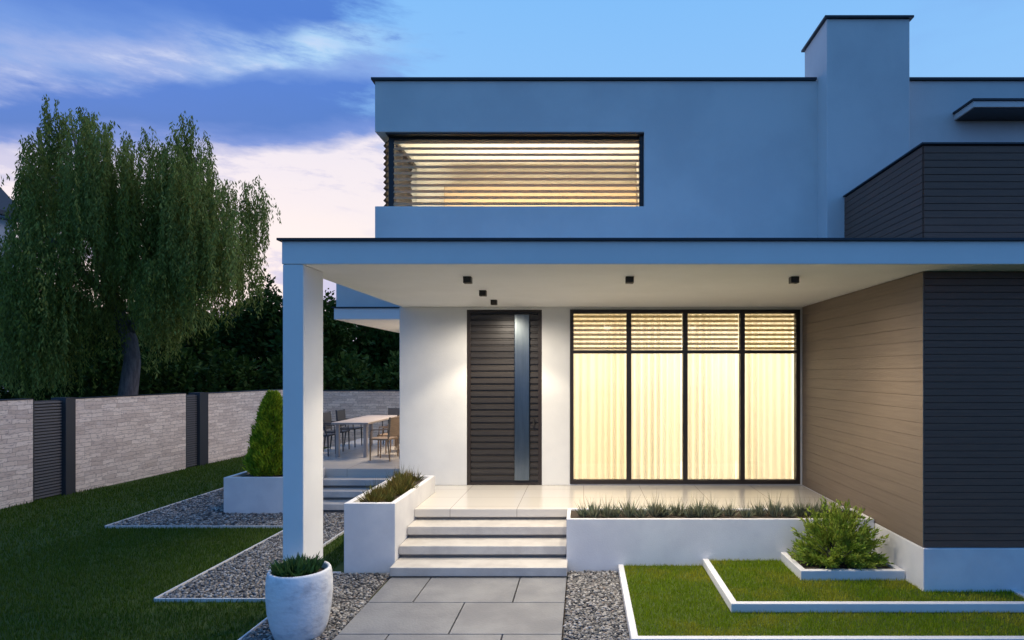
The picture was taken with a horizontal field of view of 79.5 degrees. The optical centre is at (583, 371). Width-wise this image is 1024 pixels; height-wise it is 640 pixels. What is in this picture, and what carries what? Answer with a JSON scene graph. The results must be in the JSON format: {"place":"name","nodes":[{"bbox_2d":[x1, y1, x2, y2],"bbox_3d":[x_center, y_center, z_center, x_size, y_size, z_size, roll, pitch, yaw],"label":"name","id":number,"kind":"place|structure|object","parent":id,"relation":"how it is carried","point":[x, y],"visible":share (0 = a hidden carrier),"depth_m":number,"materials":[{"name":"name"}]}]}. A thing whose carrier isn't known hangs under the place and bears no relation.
{"place":"outdoors","nodes":[
{"label":"outdoors","id":0,"kind":"place"},
{"bbox_2d":[0,447,391,639],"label":"lawn","id":1,"kind":"structure","parent":0,"point":[339,567],"depth_m":7.54,"materials":[{"name":"green plant"}]},
{"bbox_2d":[0,398,33,508],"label":"stone wall","id":2,"kind":"structure","parent":1,"relation":"on","point":[16,451],"depth_m":11.18,"materials":[{"name":"grey stone"}]},
{"bbox_2d":[33,397,75,500],"bbox_3d":[-10.397,1.482,11.905,0.328,1.935,0.836,0,0,0],"label":"slatted fence panel","id":3,"kind":"object","parent":1,"relation":"on","point":[54,445],"visible":0.88,"depth_m":11.97,"materials":[{"name":"grey metal"}]},
{"bbox_2d":[76,393,185,491],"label":"stone wall","id":4,"kind":"structure","parent":1,"relation":"on","point":[123,438],"depth_m":13.67,"materials":[{"name":"grey stone"}]},
{"bbox_2d":[186,392,207,467],"bbox_3d":[-10.098,1.499,15.805,0.336,1.902,0.756,0,0,0],"label":"slatted fence panel","id":5,"kind":"object","parent":1,"relation":"on","point":[196,428],"visible":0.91,"depth_m":15.86,"materials":[{"name":"grey metal"}]},
{"bbox_2d":[105,487,343,639],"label":"bed edging","id":6,"kind":"object","parent":1,"relation":"on","point":[220,600],"visible":0.24,"depth_m":7.28,"materials":[{"name":"grey concrete"}]},
{"bbox_2d":[208,389,282,462],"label":"stone wall","id":7,"kind":"structure","parent":1,"relation":"on","point":[232,415],"depth_m":17.19,"materials":[{"name":"grey stone"}]},
{"bbox_2d":[323,438,399,487],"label":"terrace","id":8,"kind":"structure","parent":1,"relation":"on","point":[352,461],"depth_m":12.44,"materials":[{"name":"tile"}]},
{"bbox_2d":[323,424,335,455],"bbox_3d":[-5.812,1.397,13.550,0.504,0.910,0.488,0,0,0],"label":"dining chair","id":9,"kind":"object","parent":8,"relation":"on","point":[326,434],"visible":0.31,"depth_m":13.46,"materials":[{"name":"grey metal"}]},
{"bbox_2d":[323,411,349,451],"bbox_3d":[-5.812,1.397,14.349,0.504,0.910,0.488,0,0,-2],"label":"dining chair","id":10,"kind":"object","parent":8,"relation":"on","point":[326,417],"visible":0.83,"depth_m":14.28,"materials":[{"name":"grey metal"}]},
{"bbox_2d":[335,409,362,446],"bbox_3d":[-5.812,1.397,15.152,0.504,0.910,0.488,0,0,3],"label":"dining chair","id":11,"kind":"object","parent":8,"relation":"on","point":[340,415],"visible":0.66,"depth_m":15.13,"materials":[{"name":"grey metal"}]},
{"bbox_2d":[331,415,396,456],"bbox_3d":[-5.020,1.472,14.250,0.800,0.755,2.300,0,0,0],"label":"dining table","id":12,"kind":"object","parent":8,"relation":"on","point":[365,421],"visible":0.8,"depth_m":13.24,"materials":[{"name":"white wood"}]},
{"bbox_2d":[369,416,399,460],"bbox_3d":[-4.169,1.397,12.843,0.504,0.910,0.488,0,0,12],"label":"dining chair","id":13,"kind":"object","parent":8,"relation":"on","point":[393,427],"visible":0.96,"depth_m":12.73,"materials":[{"name":"brown wood"}]},
{"bbox_2d":[377,415,399,456],"bbox_3d":[-4.248,1.397,13.547,0.504,0.910,0.488,0,0,6],"label":"dining chair","id":14,"kind":"object","parent":8,"relation":"on","point":[384,434],"visible":0.45,"depth_m":13.36,"materials":[{"name":"brown wood"}]},
{"bbox_2d":[382,408,399,443],"bbox_3d":[-4.900,1.397,15.782,0.488,0.910,0.504,0,0,0],"label":"dining chair","id":15,"kind":"object","parent":8,"relation":"on","point":[393,411],"visible":0.23,"depth_m":15.99,"materials":[{"name":"grey metal"}]},
{"bbox_2d":[344,475,434,573],"bbox_3d":[-2.595,2.023,8.400,0.620,0.854,2.000,0,0,0],"label":"planter box","id":16,"kind":"object","parent":1,"relation":"on","point":[376,536],"visible":0.62,"depth_m":7.40,"materials":[{"name":"white stone"}]},
{"bbox_2d":[356,487,388,501],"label":"sedge","id":17,"kind":"object","parent":16,"relation":"on","point":[373,498],"visible":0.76,"depth_m":7.59,"materials":[{"name":"green plant"}]},
{"bbox_2d":[364,477,383,500],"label":"sedge","id":18,"kind":"object","parent":16,"relation":"on","point":[370,492],"visible":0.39,"depth_m":7.74,"materials":[{"name":"green plant"}]},
{"bbox_2d":[365,479,385,496],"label":"sedge","id":19,"kind":"object","parent":16,"relation":"on","point":[375,489],"visible":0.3,"depth_m":7.81,"materials":[{"name":"green plant"}]},
{"bbox_2d":[378,483,396,497],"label":"sedge","id":20,"kind":"object","parent":16,"relation":"on","point":[387,490],"visible":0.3,"depth_m":7.91,"materials":[{"name":"green plant"}]},
{"bbox_2d":[381,481,394,493],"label":"sedge","id":21,"kind":"object","parent":16,"relation":"on","point":[386,487],"visible":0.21,"depth_m":8.09,"materials":[{"name":"green plant"}]},
{"bbox_2d":[383,487,396,501],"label":"sedge","id":22,"kind":"object","parent":16,"relation":"on","point":[388,499],"visible":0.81,"depth_m":7.66,"materials":[{"name":"green plant"}]},
{"bbox_2d":[385,469,398,487],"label":"sedge","id":23,"kind":"object","parent":16,"relation":"on","point":[389,481],"visible":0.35,"depth_m":8.59,"materials":[{"name":"green plant"}]},
{"bbox_2d":[380,476,404,491],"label":"sedge","id":24,"kind":"object","parent":16,"relation":"on","point":[392,485],"visible":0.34,"depth_m":8.20,"materials":[{"name":"green plant"}]},
{"bbox_2d":[387,467,411,485],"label":"sedge","id":25,"kind":"object","parent":16,"relation":"on","point":[396,481],"visible":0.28,"depth_m":8.54,"materials":[{"name":"green plant"}]},
{"bbox_2d":[391,478,408,495],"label":"sedge","id":26,"kind":"object","parent":16,"relation":"on","point":[401,491],"visible":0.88,"depth_m":8.12,"materials":[{"name":"green plant"}]},
{"bbox_2d":[390,465,410,479],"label":"sedge","id":27,"kind":"object","parent":16,"relation":"on","point":[403,474],"visible":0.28,"depth_m":9.00,"materials":[{"name":"green plant"}]},
{"bbox_2d":[397,472,418,490],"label":"sedge","id":28,"kind":"object","parent":16,"relation":"on","point":[409,486],"visible":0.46,"depth_m":8.37,"materials":[{"name":"green plant"}]},
{"bbox_2d":[399,471,418,488],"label":"sedge","id":29,"kind":"object","parent":16,"relation":"on","point":[406,479],"visible":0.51,"depth_m":8.43,"materials":[{"name":"green plant"}]},
{"bbox_2d":[408,465,423,480],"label":"sedge","id":30,"kind":"object","parent":16,"relation":"on","point":[414,477],"visible":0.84,"depth_m":9.15,"materials":[{"name":"green plant"}]},
{"bbox_2d":[390,517,567,578],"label":"entrance steps","id":31,"kind":"structure","parent":1,"relation":"on","point":[430,549],"depth_m":7.55,"materials":[{"name":"concrete"}]},
{"bbox_2d":[276,15,1023,592],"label":"villa","id":32,"kind":"object","parent":1,"relation":"on","point":[862,185],"visible":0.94,"depth_m":8.51,"materials":[{"name":"white paint"}]},
{"bbox_2d":[463,276,472,283],"bbox_3d":[-1.290,-1.018,6.800,0.090,0.071,0.090,0,0,0],"label":"ceiling spotlight","id":33,"kind":"object","parent":32,"relation":"attached to","point":[467,279],"visible":1,"depth_m":6.75,"materials":[{"name":"grey metal"}]},
{"bbox_2d":[479,290,486,296],"bbox_3d":[-1.310,-1.018,7.950,0.090,0.071,0.090,0,0,0],"label":"ceiling spotlight","id":34,"kind":"object","parent":32,"relation":"attached to","point":[482,293],"visible":1,"depth_m":7.91,"materials":[{"name":"grey metal"}]},
{"bbox_2d":[491,300,497,304],"bbox_3d":[-1.320,-1.018,9.000,0.090,0.071,0.090,0,0,0],"label":"ceiling spotlight","id":35,"kind":"object","parent":32,"relation":"attached to","point":[494,302],"visible":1,"depth_m":8.96,"materials":[{"name":"grey metal"}]},
{"bbox_2d":[467,310,541,484],"bbox_3d":[-1.293,0.420,9.998,1.223,2.856,0.125,0,0,0],"label":"front door","id":36,"kind":"structure","parent":32,"relation":"in","point":[504,347],"depth_m":9.97,"materials":[{"name":"brown wood"}]},
{"bbox_2d":[383,132,643,205],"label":"window","id":37,"kind":"structure","parent":32,"relation":"in","point":[398,173],"depth_m":8.80,"materials":[{"name":"black"}]},
{"bbox_2d":[444,187,636,205],"bbox_3d":[-0.690,-2.380,9.890,3.060,1.140,0.380,0,0,0],"label":"window blind","id":38,"kind":"object","parent":32,"relation":"on","point":[540,194],"visible":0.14,"depth_m":9.70,"materials":[{"name":"beige"}]},
{"bbox_2d":[574,314,625,478],"bbox_3d":[0.243,0.430,10.360,0.962,2.840,0.087,0,0,0],"label":"curtain","id":39,"kind":"object","parent":32,"relation":"hanging from","point":[599,416],"visible":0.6,"depth_m":10.36,"materials":[{"name":"beige fabric"}]},
{"bbox_2d":[574,315,625,349],"bbox_3d":[0.243,-0.675,10.120,0.926,0.620,0.040,0,0,0],"label":"window blind","id":40,"kind":"object","parent":32,"relation":"attached to","point":[599,334],"depth_m":10.11,"materials":[{"name":"beige"}]},
{"bbox_2d":[625,276,633,283],"bbox_3d":[0.510,-1.018,6.800,0.090,0.071,0.090,0,0,0],"label":"ceiling spotlight","id":41,"kind":"object","parent":32,"relation":"attached to","point":[629,279],"visible":1,"depth_m":6.75,"materials":[{"name":"grey metal"}]},
{"bbox_2d":[631,314,680,478],"bbox_3d":[1.195,0.430,10.360,0.893,2.840,0.092,0,0,0],"label":"curtain","id":42,"kind":"object","parent":32,"relation":"hanging from","point":[655,416],"visible":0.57,"depth_m":10.36,"materials":[{"name":"beige fabric"}]},
{"bbox_2d":[631,315,681,349],"bbox_3d":[1.195,-0.675,10.120,0.857,0.620,0.040,0,0,0],"label":"window blind","id":43,"kind":"object","parent":32,"relation":"attached to","point":[656,334],"depth_m":10.11,"materials":[{"name":"beige"}]},
{"bbox_2d":[570,310,799,483],"bbox_3d":[1.649,0.410,9.980,3.742,2.837,0.100,0,0,0],"label":"window","id":44,"kind":"structure","parent":32,"relation":"in","point":[684,351],"depth_m":9.93,"materials":[{"name":"black"}]},
{"bbox_2d":[688,314,734,478],"bbox_3d":[2.119,0.430,10.360,0.907,2.840,0.092,0,0,0],"label":"curtain","id":45,"kind":"object","parent":32,"relation":"hanging from","point":[711,416],"visible":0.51,"depth_m":10.36,"materials":[{"name":"beige fabric"}]},
{"bbox_2d":[688,315,737,349],"bbox_3d":[2.119,-0.675,10.120,0.871,0.620,0.040,0,0,0],"label":"window blind","id":46,"kind":"object","parent":32,"relation":"attached to","point":[712,334],"depth_m":10.11,"materials":[{"name":"beige wood"}]},
{"bbox_2d":[737,314,791,478],"bbox_3d":[3.067,0.430,10.360,0.941,2.840,0.090,0,0,0],"label":"curtain","id":47,"kind":"object","parent":32,"relation":"hanging from","point":[768,416],"visible":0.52,"depth_m":10.36,"materials":[{"name":"beige fabric"}]},
{"bbox_2d":[745,315,793,349],"bbox_3d":[3.067,-0.675,10.120,0.905,0.620,0.040,0,0,0],"label":"window blind","id":48,"kind":"object","parent":32,"relation":"attached to","point":[769,334],"depth_m":10.11,"materials":[{"name":"beige wood"}]},
{"bbox_2d":[789,276,798,283],"bbox_3d":[2.340,-1.018,6.800,0.090,0.071,0.090,0,0,0],"label":"ceiling spotlight","id":49,"kind":"object","parent":32,"relation":"attached to","point":[793,279],"visible":1,"depth_m":6.75,"materials":[{"name":"grey metal"}]},
{"bbox_2d":[108,488,629,639],"bbox_3d":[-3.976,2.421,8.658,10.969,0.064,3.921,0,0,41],"label":"gravel","id":50,"kind":"structure","parent":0,"point":[188,513],"depth_m":7.01,"materials":[{"name":"grey gravel"}]},
{"bbox_2d":[224,468,324,512],"bbox_3d":[-5.545,2.135,11.040,1.290,0.630,1.080,0,0,0],"label":"planter box","id":51,"kind":"object","parent":50,"relation":"on","point":[245,492],"visible":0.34,"depth_m":10.50,"materials":[{"name":"white concrete"}]},
{"bbox_2d":[242,389,282,476],"bbox_3d":[-5.600,1.130,11.044,1.004,1.640,1.002,0,0,0],"label":"conical shrub","id":52,"kind":"object","parent":51,"relation":"in","point":[264,455],"visible":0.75,"depth_m":10.80,"materials":[{"name":"green plant"}]},
{"bbox_2d":[265,561,332,639],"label":"plant pot","id":53,"kind":"object","parent":50,"relation":"on","point":[298,608],"visible":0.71,"depth_m":5.43,"materials":[{"name":"concrete"}]},
{"bbox_2d":[267,551,324,577],"bbox_3d":[-2.675,1.782,5.654,0.516,0.166,0.553,0,0,0],"label":"pot plant","id":54,"kind":"object","parent":53,"relation":"on","point":[298,565],"visible":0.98,"depth_m":5.58,"materials":[{"name":"green plant"}]},
{"bbox_2d":[323,477,390,510],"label":"terrace steps","id":55,"kind":"structure","parent":50,"relation":"on","point":[335,499],"depth_m":11.14,"materials":[{"name":"concrete"}]},
{"bbox_2d":[333,578,566,639],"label":"path","id":56,"kind":"structure","parent":0,"point":[439,609],"depth_m":6.15,"materials":[{"name":"grey concrete"}]},
{"bbox_2d":[451,580,566,639],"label":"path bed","id":57,"kind":"object","parent":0,"point":[564,607],"visible":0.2,"depth_m":6.38,"materials":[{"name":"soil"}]},
{"bbox_2d":[0,0,1023,340],"label":"sky","id":58,"kind":"structure","parent":0,"point":[283,91],"materials":[{"name":"blue"}]},
{"bbox_2d":[624,558,1023,635],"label":"lawn","id":59,"kind":"structure","parent":0,"point":[763,618],"depth_m":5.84,"materials":[{"name":"green plant"}]},
{"bbox_2d":[566,508,873,571],"bbox_3d":[1.670,2.125,7.758,3.760,0.650,0.595,0,0,0],"label":"planter box","id":60,"kind":"object","parent":59,"relation":"on","point":[599,543],"visible":0.55,"depth_m":7.46,"materials":[{"name":"white stone"}]},
{"bbox_2d":[574,500,588,516],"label":"tuft","id":61,"kind":"object","parent":60,"relation":"on","point":[582,512],"visible":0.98,"depth_m":7.66,"materials":[{"name":"green plant"}]},
{"bbox_2d":[584,493,601,517],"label":"tuft","id":62,"kind":"object","parent":60,"relation":"on","point":[592,512],"visible":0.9,"depth_m":7.61,"materials":[{"name":"green plant"}]},
{"bbox_2d":[596,497,617,517],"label":"tuft","id":63,"kind":"object","parent":60,"relation":"on","point":[604,512],"visible":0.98,"depth_m":7.61,"materials":[{"name":"green plant"}]},
{"bbox_2d":[608,499,623,516],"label":"tuft","id":64,"kind":"object","parent":60,"relation":"on","point":[617,513],"visible":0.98,"depth_m":7.62,"materials":[{"name":"green plant"}]},
{"bbox_2d":[612,495,640,516],"bbox_3d":[0.575,1.628,7.690,0.309,0.395,0.334,0,0,-35],"label":"tuft","id":65,"kind":"object","parent":60,"relation":"on","point":[628,511],"visible":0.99,"depth_m":7.65,"materials":[{"name":"green plant"}]},
{"bbox_2d":[633,498,649,517],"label":"tuft","id":66,"kind":"object","parent":60,"relation":"on","point":[642,512],"visible":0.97,"depth_m":7.61,"materials":[{"name":"green plant"}]},
{"bbox_2d":[643,491,666,516],"bbox_3d":[0.907,1.633,7.704,0.275,0.383,0.352,0,0,-28],"label":"tuft","id":67,"kind":"object","parent":60,"relation":"on","point":[654,511],"visible":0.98,"depth_m":7.66,"materials":[{"name":"green plant"}]},
{"bbox_2d":[658,493,674,516],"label":"tuft","id":68,"kind":"object","parent":60,"relation":"on","point":[667,513],"visible":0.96,"depth_m":7.66,"materials":[{"name":"green plant"}]},
{"bbox_2d":[669,498,685,515],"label":"tuft","id":69,"kind":"object","parent":60,"relation":"on","point":[674,512],"visible":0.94,"depth_m":7.71,"materials":[{"name":"green plant"}]},
{"bbox_2d":[676,494,689,515],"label":"tuft","id":70,"kind":"object","parent":60,"relation":"on","point":[681,510],"visible":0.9,"depth_m":7.70,"materials":[{"name":"green plant"}]},
{"bbox_2d":[683,498,699,517],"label":"tuft","id":71,"kind":"object","parent":60,"relation":"on","point":[690,514],"visible":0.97,"depth_m":7.61,"materials":[{"name":"green plant"}]},
{"bbox_2d":[686,492,710,516],"bbox_3d":[1.443,1.640,7.646,0.348,0.370,0.359,0,0,-29],"label":"tuft","id":72,"kind":"object","parent":60,"relation":"on","point":[700,508],"visible":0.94,"depth_m":7.63,"materials":[{"name":"green plant"}]},
{"bbox_2d":[702,494,722,517],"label":"tuft","id":73,"kind":"object","parent":60,"relation":"on","point":[710,513],"visible":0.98,"depth_m":7.62,"materials":[{"name":"green plant"}]},
{"bbox_2d":[707,499,723,516],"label":"tuft","id":74,"kind":"object","parent":60,"relation":"on","point":[720,510],"visible":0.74,"depth_m":7.65,"materials":[{"name":"green plant"}]},
{"bbox_2d":[721,496,738,516],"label":"tuft","id":75,"kind":"object","parent":60,"relation":"on","point":[729,511],"visible":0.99,"depth_m":7.68,"materials":[{"name":"green plant"}]},
{"bbox_2d":[738,499,755,517],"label":"tuft","id":76,"kind":"object","parent":60,"relation":"on","point":[746,513],"visible":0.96,"depth_m":7.61,"materials":[{"name":"green plant"}]},
{"bbox_2d":[750,496,769,516],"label":"tuft","id":77,"kind":"object","parent":60,"relation":"on","point":[758,511],"visible":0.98,"depth_m":7.68,"materials":[{"name":"green plant"}]},
{"bbox_2d":[765,488,783,516],"bbox_3d":[2.379,1.633,7.667,0.326,0.384,0.316,0,0,-25],"label":"tuft","id":78,"kind":"object","parent":60,"relation":"on","point":[774,510],"visible":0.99,"depth_m":7.64,"materials":[{"name":"green plant"}]},
{"bbox_2d":[780,500,795,516],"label":"tuft","id":79,"kind":"object","parent":60,"relation":"on","point":[787,511],"visible":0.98,"depth_m":7.65,"materials":[{"name":"green plant"}]},
{"bbox_2d":[791,490,810,516],"bbox_3d":[2.745,1.650,7.692,0.317,0.350,0.293,0,0,37],"label":"tuft","id":80,"kind":"object","parent":60,"relation":"on","point":[801,510],"visible":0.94,"depth_m":7.69,"materials":[{"name":"green plant"}]},
{"bbox_2d":[805,494,824,516],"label":"tuft","id":81,"kind":"object","parent":60,"relation":"on","point":[816,509],"visible":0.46,"depth_m":7.63,"materials":[{"name":"green plant"}]},
{"bbox_2d":[814,491,831,515],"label":"tuft","id":82,"kind":"object","parent":60,"relation":"on","point":[820,506],"visible":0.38,"depth_m":7.66,"materials":[{"name":"green plant"}]},
{"bbox_2d":[618,565,1023,639],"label":"kerb","id":83,"kind":"structure","parent":59,"relation":"on","point":[632,628],"depth_m":5.40,"materials":[{"name":"white concrete"}]},
{"bbox_2d":[781,552,904,579],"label":"kerb","id":84,"kind":"structure","parent":59,"relation":"on","point":[895,572],"depth_m":6.75,"materials":[{"name":"white concrete"}]},
{"bbox_2d":[790,555,891,568],"bbox_3d":[2.980,2.290,7.135,1.016,0.120,0.626,0,0,0],"label":"soil bed","id":85,"kind":"object","parent":84,"relation":"in","point":[808,566],"visible":0.07,"depth_m":6.96,"materials":[{"name":"brown soil"}]},
{"bbox_2d":[787,496,893,570],"bbox_3d":[2.952,1.859,7.116,1.150,0.793,0.991,0,0,0],"label":"round bush","id":86,"kind":"object","parent":85,"relation":"on","point":[849,548],"visible":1,"depth_m":6.99,"materials":[{"name":"green plant"}]},
{"bbox_2d":[703,559,1023,612],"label":"kerb","id":87,"kind":"structure","parent":59,"relation":"on","point":[732,603],"depth_m":6.00,"materials":[{"name":"white concrete"}]},
{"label":"ground","id":88,"kind":"structure","parent":0,"visible":0},
{"bbox_2d":[0,188,19,395],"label":"neighbouring house","id":89,"kind":"structure","parent":88,"relation":"on","point":[5,200],"depth_m":44.80,"materials":[{"name":"grey"}]},
{"bbox_2d":[0,94,280,399],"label":"willow tree","id":90,"kind":"object","parent":88,"relation":"on","point":[182,261],"visible":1,"depth_m":18.07,"materials":[{"name":"green plant"}]},
{"bbox_2d":[0,268,399,400],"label":"woodland","id":91,"kind":"object","parent":88,"relation":"on","point":[246,354],"visible":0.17,"depth_m":26.18,"materials":[{"name":"green plant"}]},
{"bbox_2d":[323,390,399,446],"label":"stone wall","id":92,"kind":"structure","parent":88,"relation":"on","point":[356,403],"depth_m":19.90,"materials":[{"name":"grey stone"}]}
]}

